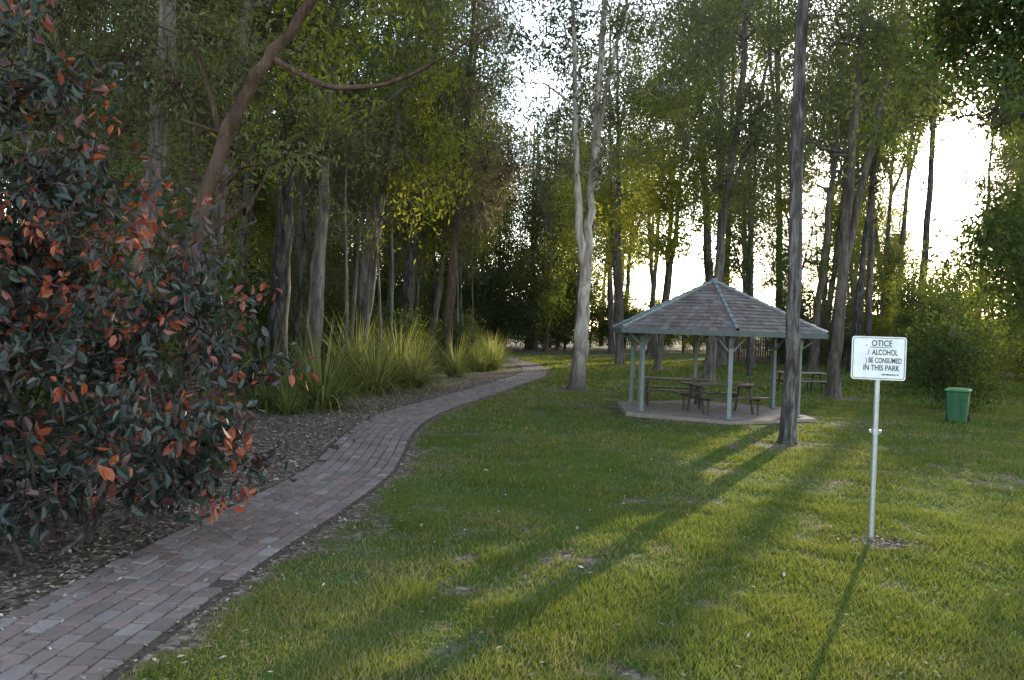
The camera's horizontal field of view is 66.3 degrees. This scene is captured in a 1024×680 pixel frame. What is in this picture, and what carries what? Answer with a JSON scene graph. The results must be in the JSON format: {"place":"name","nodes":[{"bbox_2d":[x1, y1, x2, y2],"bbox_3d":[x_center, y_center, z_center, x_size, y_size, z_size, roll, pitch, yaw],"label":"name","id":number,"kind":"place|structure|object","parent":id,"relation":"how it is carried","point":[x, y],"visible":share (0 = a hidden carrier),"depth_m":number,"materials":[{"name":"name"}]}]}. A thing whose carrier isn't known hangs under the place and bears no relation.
{"place":"outdoors","nodes":[
{"label":"outdoors","id":0,"kind":"place"},
{"bbox_2d":[0,355,547,679],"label":"brick path","id":1,"kind":"structure","parent":0,"point":[108,642],"depth_m":6.88,"materials":[{"name":"brick"}]},
{"bbox_2d":[3,0,1011,327],"label":"sky","id":2,"kind":"structure","parent":0,"point":[684,270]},
{"bbox_2d":[0,332,1023,679],"bbox_3d":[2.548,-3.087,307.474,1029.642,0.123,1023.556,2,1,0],"label":"ground","id":3,"kind":"structure","parent":0,"point":[172,642],"depth_m":8.27,"materials":[{"name":"plant"}]},
{"bbox_2d":[0,0,99,171],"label":"sapling tree","id":4,"kind":"object","parent":3,"relation":"on","point":[24,44],"visible":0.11,"depth_m":16.61,"materials":[{"name":"green plant"}]},
{"bbox_2d":[10,1,146,407],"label":"sapling tree","id":5,"kind":"object","parent":3,"relation":"on","point":[60,115],"visible":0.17,"depth_m":16.59,"materials":[{"name":"green plant"}]},
{"bbox_2d":[1,0,158,123],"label":"eucalyptus tree","id":6,"kind":"object","parent":3,"relation":"on","point":[71,18],"visible":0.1,"depth_m":18.89,"materials":[{"name":"green plant"}]},
{"bbox_2d":[0,216,160,465],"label":"understory tree","id":7,"kind":"object","parent":3,"relation":"on","point":[35,391],"visible":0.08,"depth_m":11.18,"materials":[{"name":"green plant"}]},
{"bbox_2d":[20,117,237,375],"bbox_3d":[-10.597,-2.126,21.396,5.884,7.658,5.354,1,1,-22],"label":"understory tree","id":8,"kind":"object","parent":3,"relation":"on","point":[123,182],"visible":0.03,"depth_m":21.24,"materials":[{"name":"green plant"}]},
{"bbox_2d":[39,226,238,437],"bbox_3d":[-7.231,0.007,14.043,4.588,4.275,4.303,2,1,-15],"label":"understory tree","id":9,"kind":"object","parent":3,"relation":"on","point":[118,284],"visible":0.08,"depth_m":13.95,"materials":[{"name":"green plant"}]},
{"bbox_2d":[120,0,175,434],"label":"eucalyptus tree","id":10,"kind":"object","parent":3,"relation":"on","point":[157,133],"visible":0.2,"depth_m":14.31,"materials":[{"name":"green plant"}]},
{"bbox_2d":[33,6,268,251],"bbox_3d":[-14.026,-6.593,31.296,9.093,16.001,7.522,1,1,-40],"label":"eucalyptus tree","id":11,"kind":"object","parent":3,"relation":"on","point":[70,132],"visible":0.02,"depth_m":30.49,"materials":[{"name":"green plant"}]},
{"bbox_2d":[82,0,234,199],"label":"sapling tree","id":12,"kind":"object","parent":3,"relation":"on","point":[135,3],"visible":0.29,"depth_m":16.01,"materials":[{"name":"green plant"}]},
{"bbox_2d":[0,0,319,570],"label":"copper leaf shrub","id":13,"kind":"object","parent":3,"relation":"on","point":[38,190],"visible":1,"depth_m":7.46,"materials":[{"name":"plant"}]},
{"bbox_2d":[67,165,277,398],"bbox_3d":[-8.425,-1.276,18.824,5.169,6.180,5.556,2,1,1],"label":"understory tree","id":14,"kind":"object","parent":3,"relation":"on","point":[163,242],"visible":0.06,"depth_m":18.56,"materials":[{"name":"green plant"}]},
{"bbox_2d":[97,119,269,333],"bbox_3d":[-12.178,-3.314,27.492,7.011,9.730,7.303,2,1,26],"label":"understory tree","id":15,"kind":"object","parent":3,"relation":"on","point":[235,217],"visible":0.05,"depth_m":27.59,"materials":[{"name":"green plant"}]},
{"bbox_2d":[76,0,314,247],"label":"eucalyptus tree","id":16,"kind":"object","parent":3,"relation":"on","point":[204,145],"visible":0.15,"depth_m":22.42,"materials":[{"name":"green plant"}]},
{"bbox_2d":[0,0,492,448],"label":"leaning tree","id":17,"kind":"object","parent":3,"relation":"on","point":[226,129],"visible":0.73,"depth_m":13.04,"materials":[{"name":"green plant"}]},
{"bbox_2d":[199,125,309,326],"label":"eucalyptus tree","id":18,"kind":"object","parent":3,"relation":"on","point":[259,205],"visible":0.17,"depth_m":40.67,"materials":[{"name":"green plant"}]},
{"bbox_2d":[199,332,329,415],"bbox_3d":[-5.950,0.924,18.872,3.998,2.722,4.018,1,1,-28],"label":"tussock plant","id":19,"kind":"object","parent":3,"relation":"on","point":[266,404],"visible":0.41,"depth_m":18.59,"materials":[{"name":"green plant"}]},
{"bbox_2d":[222,222,310,354],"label":"understory tree","id":20,"kind":"object","parent":3,"relation":"on","point":[251,266],"visible":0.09,"depth_m":39.92,"materials":[{"name":"green plant"}]},
{"bbox_2d":[158,0,391,391],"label":"ironbark tree","id":21,"kind":"object","parent":3,"relation":"on","point":[280,302],"visible":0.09,"depth_m":23.73,"materials":[{"name":"green plant"}]},
{"bbox_2d":[222,228,351,374],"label":"understory tree","id":22,"kind":"object","parent":3,"relation":"on","point":[291,329],"visible":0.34,"depth_m":29.94,"materials":[{"name":"green plant"}]},
{"bbox_2d":[131,0,445,396],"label":"eucalyptus tree","id":23,"kind":"object","parent":3,"relation":"on","point":[220,208],"visible":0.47,"depth_m":18.83,"materials":[{"name":"green plant"}]},
{"bbox_2d":[206,1,370,371],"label":"eucalyptus tree","id":24,"kind":"object","parent":3,"relation":"on","point":[246,220],"visible":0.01,"depth_m":31.02,"materials":[{"name":"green plant"}]},
{"bbox_2d":[257,380,327,417],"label":"tussock plant","id":25,"kind":"object","parent":3,"relation":"on","point":[288,400],"visible":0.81,"depth_m":17.87,"materials":[{"name":"green plant"}]},
{"bbox_2d":[258,117,339,377],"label":"sapling tree","id":26,"kind":"object","parent":3,"relation":"on","point":[299,232],"visible":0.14,"depth_m":28.88,"materials":[{"name":"green plant"}]},
{"bbox_2d":[260,93,359,380],"bbox_3d":[-6.563,-3.203,25.700,3.302,9.894,3.142,2,1,-10],"label":"sapling tree","id":27,"kind":"object","parent":3,"relation":"on","point":[311,266],"visible":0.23,"depth_m":25.95,"materials":[{"name":"green plant"}]},
{"bbox_2d":[218,0,405,370],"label":"eucalyptus tree","id":28,"kind":"object","parent":3,"relation":"on","point":[302,221],"visible":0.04,"depth_m":32.40,"materials":[{"name":"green plant"}]},
{"bbox_2d":[241,303,417,417],"bbox_3d":[-4.731,0.760,19.636,5.154,3.464,5.084,3,1,39],"label":"tussock plant","id":29,"kind":"object","parent":3,"relation":"on","point":[332,384],"visible":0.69,"depth_m":19.24,"materials":[{"name":"green plant"}]},
{"bbox_2d":[305,253,356,363],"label":"understory tree","id":30,"kind":"object","parent":3,"relation":"on","point":[337,301],"visible":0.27,"depth_m":34.64,"materials":[{"name":"green plant"}]},
{"bbox_2d":[292,73,370,379],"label":"sapling tree","id":31,"kind":"object","parent":3,"relation":"on","point":[298,308],"visible":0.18,"depth_m":26.07,"materials":[{"name":"green plant"}]},
{"bbox_2d":[299,133,384,339],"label":"sapling tree","id":32,"kind":"object","parent":3,"relation":"on","point":[348,229],"visible":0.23,"depth_m":28.34,"materials":[{"name":"green plant"}]},
{"bbox_2d":[296,64,404,391],"bbox_3d":[-5.151,-3.591,25.020,3.612,10.821,3.437,2,1,9],"label":"sapling tree","id":33,"kind":"object","parent":3,"relation":"on","point":[345,226],"visible":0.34,"depth_m":24.71,"materials":[{"name":"green plant"}]},
{"bbox_2d":[296,306,427,395],"bbox_3d":[-5.057,0.545,25.581,5.626,3.810,5.598,2,1,13],"label":"tussock plant","id":34,"kind":"object","parent":3,"relation":"on","point":[358,338],"visible":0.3,"depth_m":24.92,"materials":[{"name":"green plant"}]},
{"bbox_2d":[322,287,418,368],"bbox_3d":[-6.058,-0.168,31.638,4.136,4.109,4.409,1,1,-45],"label":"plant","id":35,"kind":"object","parent":3,"relation":"on","point":[374,314],"visible":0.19,"depth_m":31.35,"materials":[{"name":"green plant"}]},
{"bbox_2d":[253,0,495,399],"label":"eucalyptus tree","id":36,"kind":"object","parent":3,"relation":"on","point":[317,298],"visible":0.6,"depth_m":21.89,"materials":[{"name":"green plant"}]},
{"bbox_2d":[337,113,424,365],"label":"sapling tree","id":37,"kind":"object","parent":3,"relation":"on","point":[375,224],"visible":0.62,"depth_m":27.33,"materials":[{"name":"green plant"}]},
{"bbox_2d":[331,29,431,350],"bbox_3d":[-5.089,-4.833,28.405,4.207,13.246,4.421,2,1,9],"label":"sapling tree","id":38,"kind":"object","parent":3,"relation":"on","point":[356,273],"visible":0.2,"depth_m":28.40,"materials":[{"name":"green plant"}]},
{"bbox_2d":[324,315,442,399],"bbox_3d":[-4.291,0.705,24.328,5.090,3.447,5.064,1,1,-39],"label":"tussock plant","id":39,"kind":"object","parent":3,"relation":"on","point":[382,384],"visible":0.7,"depth_m":23.92,"materials":[{"name":"green plant"}]},
{"bbox_2d":[344,92,441,344],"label":"sapling tree","id":40,"kind":"object","parent":3,"relation":"on","point":[392,262],"visible":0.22,"depth_m":30.04,"materials":[{"name":"green plant"}]},
{"bbox_2d":[321,0,488,326],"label":"eucalyptus tree","id":41,"kind":"object","parent":3,"relation":"on","point":[364,268],"visible":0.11,"depth_m":33.40,"materials":[{"name":"green plant"}]},
{"bbox_2d":[371,299,449,368],"bbox_3d":[-4.491,0.064,32.355,3.895,3.630,3.653,2,1,9],"label":"plant","id":42,"kind":"object","parent":3,"relation":"on","point":[405,326],"visible":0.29,"depth_m":32.17,"materials":[{"name":"green plant"}]},
{"bbox_2d":[372,309,457,385],"bbox_3d":[-4.118,0.596,28.950,5.090,3.448,5.064,3,1,40],"label":"tussock plant","id":43,"kind":"object","parent":3,"relation":"on","point":[410,351],"visible":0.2,"depth_m":28.66,"materials":[{"name":"green plant"}]},
{"bbox_2d":[390,194,450,333],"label":"sapling tree","id":44,"kind":"object","parent":3,"relation":"on","point":[419,263],"visible":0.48,"depth_m":39.34,"materials":[{"name":"green plant"}]},
{"bbox_2d":[393,268,452,351],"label":"understory tree","id":45,"kind":"object","parent":3,"relation":"on","point":[422,284],"visible":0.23,"depth_m":52.28,"materials":[{"name":"green plant"}]},
{"bbox_2d":[376,327,471,392],"bbox_3d":[-3.326,0.817,26.877,4.286,2.903,4.265,3,1,44],"label":"tussock plant","id":46,"kind":"object","parent":3,"relation":"on","point":[422,369],"visible":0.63,"depth_m":26.45,"materials":[{"name":"green plant"}]},
{"bbox_2d":[334,0,518,350],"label":"eucalyptus tree","id":47,"kind":"object","parent":3,"relation":"on","point":[370,287],"visible":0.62,"depth_m":27.37,"materials":[{"name":"green plant"}]},
{"bbox_2d":[367,57,497,315],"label":"eucalyptus tree","id":48,"kind":"object","parent":3,"relation":"on","point":[430,226],"visible":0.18,"depth_m":40.26,"materials":[{"name":"green plant"}]},
{"bbox_2d":[345,0,522,331],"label":"eucalyptus tree","id":49,"kind":"object","parent":3,"relation":"on","point":[407,296],"visible":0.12,"depth_m":37.63,"materials":[{"name":"green plant"}]},
{"bbox_2d":[427,314,481,369],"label":"understory tree","id":50,"kind":"object","parent":3,"relation":"on","point":[459,333],"visible":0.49,"depth_m":38.16,"materials":[{"name":"green plant"}]},
{"bbox_2d":[422,175,494,358],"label":"sapling tree","id":51,"kind":"object","parent":3,"relation":"on","point":[459,254],"visible":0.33,"depth_m":38.45,"materials":[{"name":"green plant"}]},
{"bbox_2d":[376,0,545,372],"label":"paperbark tree","id":52,"kind":"object","parent":3,"relation":"on","point":[457,223],"visible":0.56,"depth_m":35.63,"materials":[{"name":"green plant"}]},
{"bbox_2d":[429,332,494,378],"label":"tussock plant","id":53,"kind":"object","parent":3,"relation":"on","point":[459,368],"visible":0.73,"depth_m":32.21,"materials":[{"name":"green plant"}]},
{"bbox_2d":[407,55,526,362],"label":"eucalyptus tree","id":54,"kind":"object","parent":3,"relation":"on","point":[438,292],"visible":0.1,"depth_m":44.29,"materials":[{"name":"green plant"}]},
{"bbox_2d":[440,201,500,362],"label":"sapling tree","id":55,"kind":"object","parent":3,"relation":"on","point":[471,271],"visible":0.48,"depth_m":38.75,"materials":[{"name":"green plant"}]},
{"bbox_2d":[432,0,537,353],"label":"eucalyptus tree","id":56,"kind":"object","parent":3,"relation":"on","point":[474,58],"visible":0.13,"depth_m":53.44,"materials":[{"name":"green plant"}]},
{"bbox_2d":[0,369,1023,679],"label":"leaf litter","id":57,"kind":"object","parent":3,"relation":"on","point":[148,533],"visible":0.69,"depth_m":8.27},
{"bbox_2d":[4,10,1023,355],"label":"distant forest","id":58,"kind":"object","parent":3,"relation":"on","point":[540,306],"visible":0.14,"depth_m":71.25,"materials":[{"name":"green plant"}]},
{"bbox_2d":[497,117,572,345],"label":"gum tree","id":59,"kind":"object","parent":3,"relation":"on","point":[518,203],"visible":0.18,"depth_m":78.06,"materials":[{"name":"green plant"}]},
{"bbox_2d":[541,132,639,355],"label":"gum tree","id":60,"kind":"object","parent":3,"relation":"on","point":[567,190],"visible":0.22,"depth_m":62.97,"materials":[{"name":"green plant"}]},
{"bbox_2d":[438,0,747,390],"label":"gum tree","id":61,"kind":"object","parent":3,"relation":"on","point":[584,237],"visible":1,"depth_m":27.58,"materials":[{"name":"green plant"}]},
{"bbox_2d":[550,0,656,353],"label":"gum tree","id":62,"kind":"object","parent":3,"relation":"on","point":[611,342],"visible":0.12,"depth_m":70.83,"materials":[{"name":"green plant"}]},
{"bbox_2d":[562,130,653,360],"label":"gum tree","id":63,"kind":"object","parent":3,"relation":"on","point":[612,203],"visible":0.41,"depth_m":55.66,"materials":[{"name":"green plant"}]},
{"bbox_2d":[562,0,698,364],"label":"gum tree","id":64,"kind":"object","parent":3,"relation":"on","point":[619,347],"visible":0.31,"depth_m":47.86,"materials":[{"name":"green plant"}]},
{"bbox_2d":[594,121,695,358],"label":"gum tree","id":65,"kind":"object","parent":3,"relation":"on","point":[654,336],"visible":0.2,"depth_m":60.53,"materials":[{"name":"green plant"}]},
{"bbox_2d":[595,47,746,369],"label":"gum tree","id":66,"kind":"object","parent":3,"relation":"on","point":[676,242],"visible":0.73,"depth_m":43.30,"materials":[{"name":"green plant"}]},
{"bbox_2d":[619,0,737,357],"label":"gum tree","id":67,"kind":"object","parent":3,"relation":"on","point":[666,264],"visible":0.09,"depth_m":61.30,"materials":[{"name":"green plant"}]},
{"bbox_2d":[620,0,791,368],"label":"gum tree","id":68,"kind":"object","parent":3,"relation":"on","point":[707,236],"visible":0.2,"depth_m":45.59,"materials":[{"name":"green plant"}]},
{"bbox_2d":[612,278,828,424],"bbox_3d":[5.415,0.235,21.254,5.314,3.810,5.950,2,1,0],"label":"picnic shelter","id":69,"kind":"object","parent":3,"relation":"on","point":[715,307],"visible":0.94,"depth_m":19.94,"materials":[{"name":"wood"}]},
{"bbox_2d":[644,376,708,408],"bbox_3d":[4.556,1.470,22.227,1.900,0.772,1.675,2,1,8],"label":"picnic table","id":70,"kind":"object","parent":69,"relation":"on","point":[648,390],"visible":0.68,"depth_m":21.93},
{"bbox_2d":[673,382,770,415],"bbox_3d":[5.455,1.528,20.527,1.900,0.772,1.675,2,1,-14],"label":"picnic table","id":71,"kind":"object","parent":69,"relation":"on","point":[735,395],"visible":0.94,"depth_m":20.32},
{"bbox_2d":[659,0,794,364],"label":"gum tree","id":72,"kind":"object","parent":3,"relation":"on","point":[722,358],"visible":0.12,"depth_m":51.77,"materials":[{"name":"green plant"}]},
{"bbox_2d":[674,65,792,367],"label":"gum tree","id":73,"kind":"object","parent":3,"relation":"on","point":[753,365],"visible":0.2,"depth_m":49.22,"materials":[{"name":"green plant"}]},
{"bbox_2d":[687,138,788,344],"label":"gum tree","id":74,"kind":"object","parent":3,"relation":"on","point":[744,255],"visible":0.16,"depth_m":54.94,"materials":[{"name":"green plant"}]},
{"bbox_2d":[669,0,807,355],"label":"gum tree","id":75,"kind":"object","parent":3,"relation":"on","point":[734,82],"visible":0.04,"depth_m":64.42,"materials":[{"name":"green plant"}]},
{"bbox_2d":[635,0,857,380],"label":"gum tree","id":76,"kind":"object","parent":3,"relation":"on","point":[729,187],"visible":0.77,"depth_m":35.14,"materials":[{"name":"green plant"}]},
{"bbox_2d":[698,194,802,376],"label":"gum tree","id":77,"kind":"object","parent":3,"relation":"on","point":[733,264],"visible":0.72,"depth_m":39.38,"materials":[{"name":"green plant"}]},
{"bbox_2d":[731,0,831,364],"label":"gum tree","id":78,"kind":"object","parent":3,"relation":"on","point":[780,361],"visible":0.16,"depth_m":56.73,"materials":[{"name":"green plant"}]},
{"bbox_2d":[736,121,842,364],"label":"gum tree","id":79,"kind":"object","parent":3,"relation":"on","point":[786,213],"visible":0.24,"depth_m":55.97,"materials":[{"name":"green plant"}]},
{"bbox_2d":[750,194,839,370],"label":"gum tree","id":80,"kind":"object","parent":3,"relation":"on","point":[808,260],"visible":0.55,"depth_m":43.93,"materials":[{"name":"green plant"}]},
{"bbox_2d":[776,0,864,444],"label":"ironbark tree","id":81,"kind":"object","parent":3,"relation":"on","point":[788,430],"visible":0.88,"depth_m":15.53,"materials":[{"name":"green plant"}]},
{"bbox_2d":[802,285,874,366],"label":"understory tree","id":82,"kind":"object","parent":3,"relation":"on","point":[848,315],"visible":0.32,"depth_m":54.89,"materials":[{"name":"green plant"}]},
{"bbox_2d":[761,0,923,371],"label":"gum tree","id":83,"kind":"object","parent":3,"relation":"on","point":[813,361],"visible":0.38,"depth_m":47.41,"materials":[{"name":"green plant"}]},
{"bbox_2d":[803,169,891,331],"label":"gum tree","id":84,"kind":"object","parent":3,"relation":"on","point":[851,274],"visible":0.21,"depth_m":59.59,"materials":[{"name":"green plant"}]},
{"bbox_2d":[731,0,995,398],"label":"gum tree","id":85,"kind":"object","parent":3,"relation":"on","point":[847,233],"visible":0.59,"depth_m":27.75,"materials":[{"name":"green plant"}]},
{"bbox_2d":[819,149,924,296],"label":"gum tree","id":86,"kind":"object","parent":3,"relation":"on","point":[880,221],"visible":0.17,"depth_m":73.88,"materials":[{"name":"green plant"}]},
{"bbox_2d":[727,338,1019,371],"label":"paling fence","id":87,"kind":"object","parent":3,"relation":"on","point":[758,358],"visible":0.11,"depth_m":57.44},
{"bbox_2d":[806,73,942,335],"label":"gum tree","id":88,"kind":"object","parent":3,"relation":"on","point":[870,277],"visible":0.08,"depth_m":56.25,"materials":[{"name":"green plant"}]},
{"bbox_2d":[833,252,919,336],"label":"understory tree","id":89,"kind":"object","parent":3,"relation":"on","point":[881,307],"visible":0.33,"depth_m":59.40,"materials":[{"name":"green plant"}]},
{"bbox_2d":[851,336,906,539],"bbox_3d":[3.886,1.156,8.399,0.535,2.385,0.080,2,1,16],"label":"notice sign","id":90,"kind":"object","parent":3,"relation":"on","point":[876,359],"visible":1,"depth_m":8.37,"materials":[{"name":"metal"}]},
{"bbox_2d":[808,0,950,359],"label":"gum tree","id":91,"kind":"object","parent":3,"relation":"on","point":[835,256],"visible":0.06,"depth_m":59.72,"materials":[{"name":"green plant"}]},
{"bbox_2d":[808,0,964,372],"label":"gum tree","id":92,"kind":"object","parent":3,"relation":"on","point":[857,327],"visible":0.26,"depth_m":47.24,"materials":[{"name":"green plant"}]},
{"bbox_2d":[865,233,909,315],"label":"gum tree","id":93,"kind":"object","parent":3,"relation":"on","point":[890,250],"visible":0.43,"depth_m":60.45,"materials":[{"name":"green plant"}]},
{"bbox_2d":[874,241,953,316],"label":"gum tree","id":94,"kind":"object","parent":3,"relation":"on","point":[904,257],"visible":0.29,"depth_m":60.06,"materials":[{"name":"green plant"}]},
{"bbox_2d":[812,0,1023,368],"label":"shade tree","id":95,"kind":"object","parent":3,"relation":"on","point":[1007,40],"visible":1,"depth_m":17.15,"materials":[{"name":"green plant"}]},
{"bbox_2d":[876,255,966,369],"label":"understory tree","id":96,"kind":"object","parent":3,"relation":"on","point":[920,278],"visible":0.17,"depth_m":45.65,"materials":[{"name":"green plant"}]},
{"bbox_2d":[878,267,969,387],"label":"understory tree","id":97,"kind":"object","parent":3,"relation":"on","point":[906,321],"visible":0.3,"depth_m":34.84,"materials":[{"name":"green plant"}]},
{"bbox_2d":[880,0,1014,307],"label":"gum tree","id":98,"kind":"object","parent":3,"relation":"on","point":[927,218],"visible":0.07,"depth_m":53.85,"materials":[{"name":"green plant"}]},
{"bbox_2d":[897,282,1003,395],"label":"understory tree","id":99,"kind":"object","parent":3,"relation":"on","point":[939,306],"visible":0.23,"depth_m":30.03,"materials":[{"name":"green plant"}]},
{"bbox_2d":[892,299,1023,411],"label":"understory tree","id":100,"kind":"object","parent":3,"relation":"on","point":[949,370],"visible":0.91,"depth_m":24.03,"materials":[{"name":"green plant"}]},
{"bbox_2d":[944,387,971,423],"bbox_3d":[11.914,1.735,20.945,0.610,0.930,0.713,3,1,35],"label":"wheelie bin","id":101,"kind":"object","parent":3,"relation":"on","point":[957,402],"visible":0.95,"depth_m":20.72,"materials":[{"name":"plastic"}]},
{"bbox_2d":[932,98,1020,324],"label":"gum tree","id":102,"kind":"object","parent":3,"relation":"on","point":[979,185],"visible":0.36,"depth_m":74.66,"materials":[{"name":"green plant"}]},
{"bbox_2d":[932,264,1023,395],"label":"understory tree","id":103,"kind":"object","parent":3,"relation":"on","point":[996,342],"visible":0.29,"depth_m":30.96,"materials":[{"name":"green plant"}]},
{"bbox_2d":[954,10,1023,183],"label":"gum tree","id":104,"kind":"object","parent":3,"relation":"on","point":[1009,156],"visible":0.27,"depth_m":40.81,"materials":[{"name":"green plant"}]},
{"bbox_2d":[971,120,1023,248],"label":"gum tree","id":105,"kind":"object","parent":3,"relation":"on","point":[1006,182],"visible":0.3,"depth_m":60.84,"materials":[{"name":"green plant"}]},
{"bbox_2d":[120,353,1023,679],"bbox_3d":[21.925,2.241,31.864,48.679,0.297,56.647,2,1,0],"label":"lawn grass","id":106,"kind":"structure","parent":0,"point":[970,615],"depth_m":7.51,"materials":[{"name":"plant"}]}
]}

